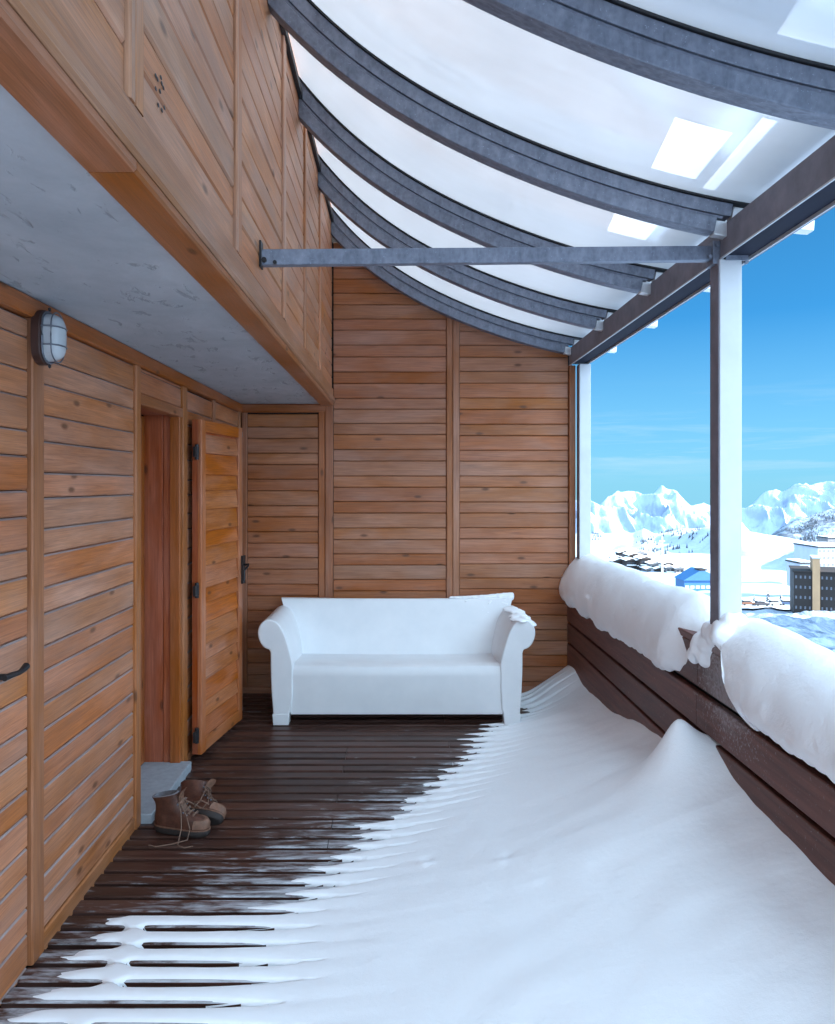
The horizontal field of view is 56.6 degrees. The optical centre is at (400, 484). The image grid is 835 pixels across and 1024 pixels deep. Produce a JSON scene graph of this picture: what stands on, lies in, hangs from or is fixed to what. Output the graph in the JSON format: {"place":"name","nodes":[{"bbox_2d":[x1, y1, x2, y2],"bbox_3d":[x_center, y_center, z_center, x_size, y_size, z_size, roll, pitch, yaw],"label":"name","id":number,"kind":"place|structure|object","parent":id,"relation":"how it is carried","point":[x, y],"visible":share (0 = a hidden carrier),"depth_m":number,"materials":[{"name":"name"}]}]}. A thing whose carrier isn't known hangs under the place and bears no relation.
{"place":"outdoors","nodes":[
{"label":"outdoors","id":0,"kind":"place"},
{"bbox_2d":[569,207,834,507],"label":"sky","id":1,"kind":"structure","parent":0,"point":[650,397],"materials":[{"name":"blue"}]},
{"bbox_2d":[576,523,834,651],"bbox_3d":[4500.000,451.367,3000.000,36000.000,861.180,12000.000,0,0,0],"label":"ground","id":2,"kind":"structure","parent":0,"point":[764,563],"depth_m":453.50,"materials":[{"name":"white snow"}]},
{"bbox_2d":[607,557,621,563],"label":"chalet","id":3,"kind":"object","parent":2,"relation":"on","point":[616,560],"visible":0.23,"depth_m":440.00,"materials":[{"name":"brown wood"}]},
{"bbox_2d":[607,554,621,559],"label":"chalet","id":4,"kind":"object","parent":2,"relation":"on","point":[611,555],"visible":0.19,"depth_m":457.77,"materials":[{"name":"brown wood"}]},
{"bbox_2d":[614,549,626,557],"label":"chalet","id":5,"kind":"object","parent":2,"relation":"on","point":[619,552],"visible":0.26,"depth_m":470.00,"materials":[{"name":"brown wood"}]},
{"bbox_2d":[620,556,636,568],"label":"chalet","id":6,"kind":"object","parent":2,"relation":"on","point":[628,562],"visible":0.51,"depth_m":429.98,"materials":[{"name":"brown wood"}]},
{"bbox_2d":[623,551,638,557],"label":"chalet","id":7,"kind":"object","parent":2,"relation":"on","point":[630,554],"visible":0.21,"depth_m":436.00,"materials":[{"name":"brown wood"}]},
{"bbox_2d":[634,557,638,569],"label":"chalet","id":8,"kind":"object","parent":2,"relation":"on","point":[636,560],"visible":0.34,"depth_m":428.00,"materials":[{"name":"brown wood"}]},
{"bbox_2d":[627,549,647,555],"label":"chalet","id":9,"kind":"object","parent":2,"relation":"on","point":[639,552],"visible":0.18,"depth_m":464.65,"materials":[{"name":"white"}]},
{"bbox_2d":[633,554,653,570],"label":"chalet","id":10,"kind":"object","parent":2,"relation":"on","point":[642,559],"visible":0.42,"depth_m":424.00,"materials":[{"name":"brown wood"}]},
{"bbox_2d":[639,565,652,571],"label":"chalet","id":11,"kind":"object","parent":2,"relation":"on","point":[646,568],"visible":0.24,"depth_m":416.12,"materials":[{"name":"white"}]},
{"bbox_2d":[645,560,659,570],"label":"chalet","id":12,"kind":"object","parent":2,"relation":"on","point":[652,563],"visible":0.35,"depth_m":416.00,"materials":[{"name":"white"}]},
{"bbox_2d":[653,566,660,571],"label":"chalet","id":13,"kind":"object","parent":2,"relation":"on","point":[657,568],"visible":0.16,"depth_m":412.00,"materials":[{"name":"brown wood"}]},
{"bbox_2d":[659,536,664,573],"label":"mast","id":14,"kind":"object","parent":2,"relation":"on","point":[661,540],"visible":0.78,"depth_m":399.70,"materials":[{"name":"white metal"}]},
{"bbox_2d":[659,564,674,572],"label":"chalet","id":15,"kind":"object","parent":2,"relation":"on","point":[668,568],"visible":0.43,"depth_m":404.94,"materials":[{"name":"white"}]},
{"bbox_2d":[658,560,675,571],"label":"chalet","id":16,"kind":"object","parent":2,"relation":"on","point":[665,562],"visible":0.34,"depth_m":409.00,"materials":[{"name":"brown wood"}]},
{"bbox_2d":[672,564,685,573],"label":"chalet","id":17,"kind":"object","parent":2,"relation":"on","point":[678,569],"visible":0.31,"depth_m":401.94,"materials":[{"name":"white"}]},
{"bbox_2d":[674,567,709,590],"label":"blue hall","id":18,"kind":"structure","parent":2,"relation":"on","point":[695,579],"depth_m":300.00,"materials":[{"name":"blue metal"}]},
{"bbox_2d":[592,510,834,554],"bbox_3d":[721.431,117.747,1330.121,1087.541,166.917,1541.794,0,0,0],"label":"distant woods","id":19,"kind":"object","parent":2,"relation":"on","point":[642,541],"visible":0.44,"depth_m":994.62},
{"bbox_2d":[742,599,754,605],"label":"parked car","id":20,"kind":"object","parent":2,"relation":"on","point":[746,602],"visible":0.81,"depth_m":225.21,"materials":[{"name":"orange paint"}]},
{"bbox_2d":[754,599,768,605],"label":"parked car","id":21,"kind":"object","parent":2,"relation":"on","point":[757,602],"visible":1,"depth_m":225.24,"materials":[{"name":"silver paint"}]},
{"bbox_2d":[768,599,781,605],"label":"parked car","id":22,"kind":"object","parent":2,"relation":"on","point":[772,602],"visible":1,"depth_m":225.22,"materials":[{"name":"silver paint"}]},
{"bbox_2d":[785,559,809,585],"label":"penthouse","id":23,"kind":"object","parent":2,"relation":"on","point":[799,562],"visible":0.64,"depth_m":236.37,"materials":[{"name":"white"}]},
{"bbox_2d":[789,565,811,612],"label":"apartment block","id":24,"kind":"structure","parent":2,"relation":"on","point":[800,588],"depth_m":201.49,"materials":[{"name":"grey concrete"}]},
{"bbox_2d":[793,542,834,566],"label":"white block","id":25,"kind":"structure","parent":2,"relation":"on","point":[825,551],"depth_m":264.83,"materials":[{"name":"white"}]},
{"bbox_2d":[810,555,820,610],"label":"stair tower","id":26,"kind":"structure","parent":2,"relation":"on","point":[815,564],"depth_m":199.52,"materials":[{"name":"beige concrete"}]},
{"bbox_2d":[817,535,834,542],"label":"dark hut","id":27,"kind":"object","parent":2,"relation":"on","point":[826,538],"visible":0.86,"depth_m":331.69,"materials":[{"name":"white"}]},
{"bbox_2d":[820,566,834,610],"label":"apartment block","id":28,"kind":"structure","parent":2,"relation":"on","point":[827,588],"depth_m":199.08,"materials":[{"name":"grey concrete"}]},
{"bbox_2d":[576,481,834,534],"bbox_3d":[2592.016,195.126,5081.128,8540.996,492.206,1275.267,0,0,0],"label":"mountains","id":29,"kind":"structure","parent":0,"point":[664,509],"depth_m":4947.53,"materials":[{"name":"white snow"}]},
{"bbox_2d":[742,606,789,609],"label":"road","id":30,"kind":"structure","parent":0,"point":[776,607],"depth_m":221.07,"materials":[{"name":"white snow"}]},
{"bbox_2d":[780,599,789,604],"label":"parked car","id":31,"kind":"object","parent":30,"relation":"on","point":[785,601],"visible":0.6,"depth_m":225.29,"materials":[{"name":"blue paint"}]},
{"bbox_2d":[772,508,834,541],"bbox_3d":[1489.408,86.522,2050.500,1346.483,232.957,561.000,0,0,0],"label":"wooded hill","id":32,"kind":"structure","parent":0,"point":[828,526],"depth_m":2040.90,"materials":[{"name":"white snow"}]},
{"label":"deck slab","id":33,"kind":"structure","parent":0,"visible":0},
{"bbox_2d":[0,281,248,1007],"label":"door wall","id":34,"kind":"structure","parent":33,"relation":"on","point":[123,568],"depth_m":3.24,"materials":[{"name":"brown wood"}]},
{"bbox_2d":[0,308,29,1005],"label":"door","id":35,"kind":"structure","parent":34,"relation":"in","point":[14,666],"depth_m":2.54,"materials":[{"name":"brown wood"}]},
{"bbox_2d":[30,307,67,367],"bbox_3d":[-1.208,-0.510,2.690,0.092,0.213,0.124,0,0,0],"label":"wall lamp","id":36,"kind":"object","parent":34,"relation":"attached to","point":[48,334],"visible":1,"depth_m":2.65,"materials":[{"name":"white glass"}]},
{"bbox_2d":[0,84,318,403],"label":"ceiling","id":37,"kind":"structure","parent":34,"relation":"on","point":[79,242],"depth_m":2.36,"materials":[{"name":"concrete"}]},
{"bbox_2d":[141,394,182,764],"bbox_3d":[-1.393,0.583,4.119,0.270,2.053,0.735,0,0,0],"label":"doorway","id":38,"kind":"structure","parent":34,"relation":"in","point":[161,421],"depth_m":4.46,"materials":[{"name":"orange wood"}]},
{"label":"slab edge","id":39,"kind":"structure","parent":34,"relation":"attached to","visible":0},
{"bbox_2d":[141,761,190,823],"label":"step","id":40,"kind":"structure","parent":39,"relation":"on","point":[157,777],"depth_m":4.20,"materials":[{"name":"concrete"}]},
{"bbox_2d":[241,237,575,692],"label":"end wall","id":41,"kind":"structure","parent":33,"relation":"on","point":[429,453],"depth_m":6.12,"materials":[{"name":"brown wood"}]},
{"bbox_2d":[0,0,334,405],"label":"wall","id":42,"kind":"structure","parent":41,"relation":"attached to","point":[180,134],"depth_m":2.13,"materials":[{"name":"brown wood"}]},
{"bbox_2d":[567,606,834,884],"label":"parapet","id":43,"kind":"structure","parent":33,"relation":"on","point":[792,797],"depth_m":3.26,"materials":[{"name":"brown wood"}]},
{"bbox_2d":[259,0,834,647],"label":"canopy","id":44,"kind":"object","parent":43,"relation":"on","point":[589,180],"visible":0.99,"depth_m":3.14,"materials":[{"name":"metal"}]},
{"bbox_2d":[559,553,709,671],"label":"rail snow","id":45,"kind":"structure","parent":43,"relation":"on","point":[646,615],"depth_m":4.32,"materials":[{"name":"white snow"}]},
{"bbox_2d":[687,612,748,667],"bbox_3d":[1.381,0.660,3.315,0.220,0.266,0.319,0,0,0],"label":"snow clump","id":46,"kind":"object","parent":43,"relation":"on","point":[706,637],"visible":0.81,"depth_m":3.26,"materials":[{"name":"white snow"}]},
{"bbox_2d":[721,618,834,783],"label":"rail snow","id":47,"kind":"structure","parent":43,"relation":"on","point":[779,683],"depth_m":2.66,"materials":[{"name":"white snow"}]},
{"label":"deck joists","id":48,"kind":"structure","parent":33,"relation":"on","visible":0},
{"bbox_2d":[0,693,529,1023],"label":"deck","id":49,"kind":"structure","parent":48,"relation":"on","point":[299,795],"depth_m":3.65,"materials":[{"name":"brown wood"}]},
{"bbox_2d":[148,787,210,848],"bbox_3d":[-1.047,1.532,3.596,0.296,0.212,0.214,0,0,13],"label":"boot","id":50,"kind":"object","parent":49,"relation":"on","point":[175,815],"visible":0.99,"depth_m":3.63,"materials":[{"name":"leather"}]},
{"bbox_2d":[177,779,226,824],"bbox_3d":[-0.980,1.491,3.777,0.296,0.225,0.212,0,36,16],"label":"boot","id":51,"kind":"object","parent":49,"relation":"on","point":[199,798],"visible":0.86,"depth_m":3.76,"materials":[{"name":"leather"}]},
{"bbox_2d":[258,597,534,724],"bbox_3d":[-0.025,1.255,5.667,1.912,0.770,0.760,0,0,0],"label":"sofa","id":52,"kind":"object","parent":49,"relation":"on","point":[392,656],"visible":0.94,"depth_m":5.34,"materials":[{"name":"white leather"}]},
{"bbox_2d":[449,592,536,626],"bbox_3d":[0.789,1.030,5.744,0.448,0.390,0.896,0,0,-30],"label":"snow dusting","id":53,"kind":"object","parent":52,"relation":"on","point":[515,617],"visible":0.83,"depth_m":5.95,"materials":[{"name":"white snow"}]},
{"bbox_2d":[7,665,834,1023],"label":"snow drift","id":54,"kind":"object","parent":49,"relation":"on","point":[569,849],"visible":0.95,"depth_m":2.68,"materials":[{"name":"white snow"}]}
]}

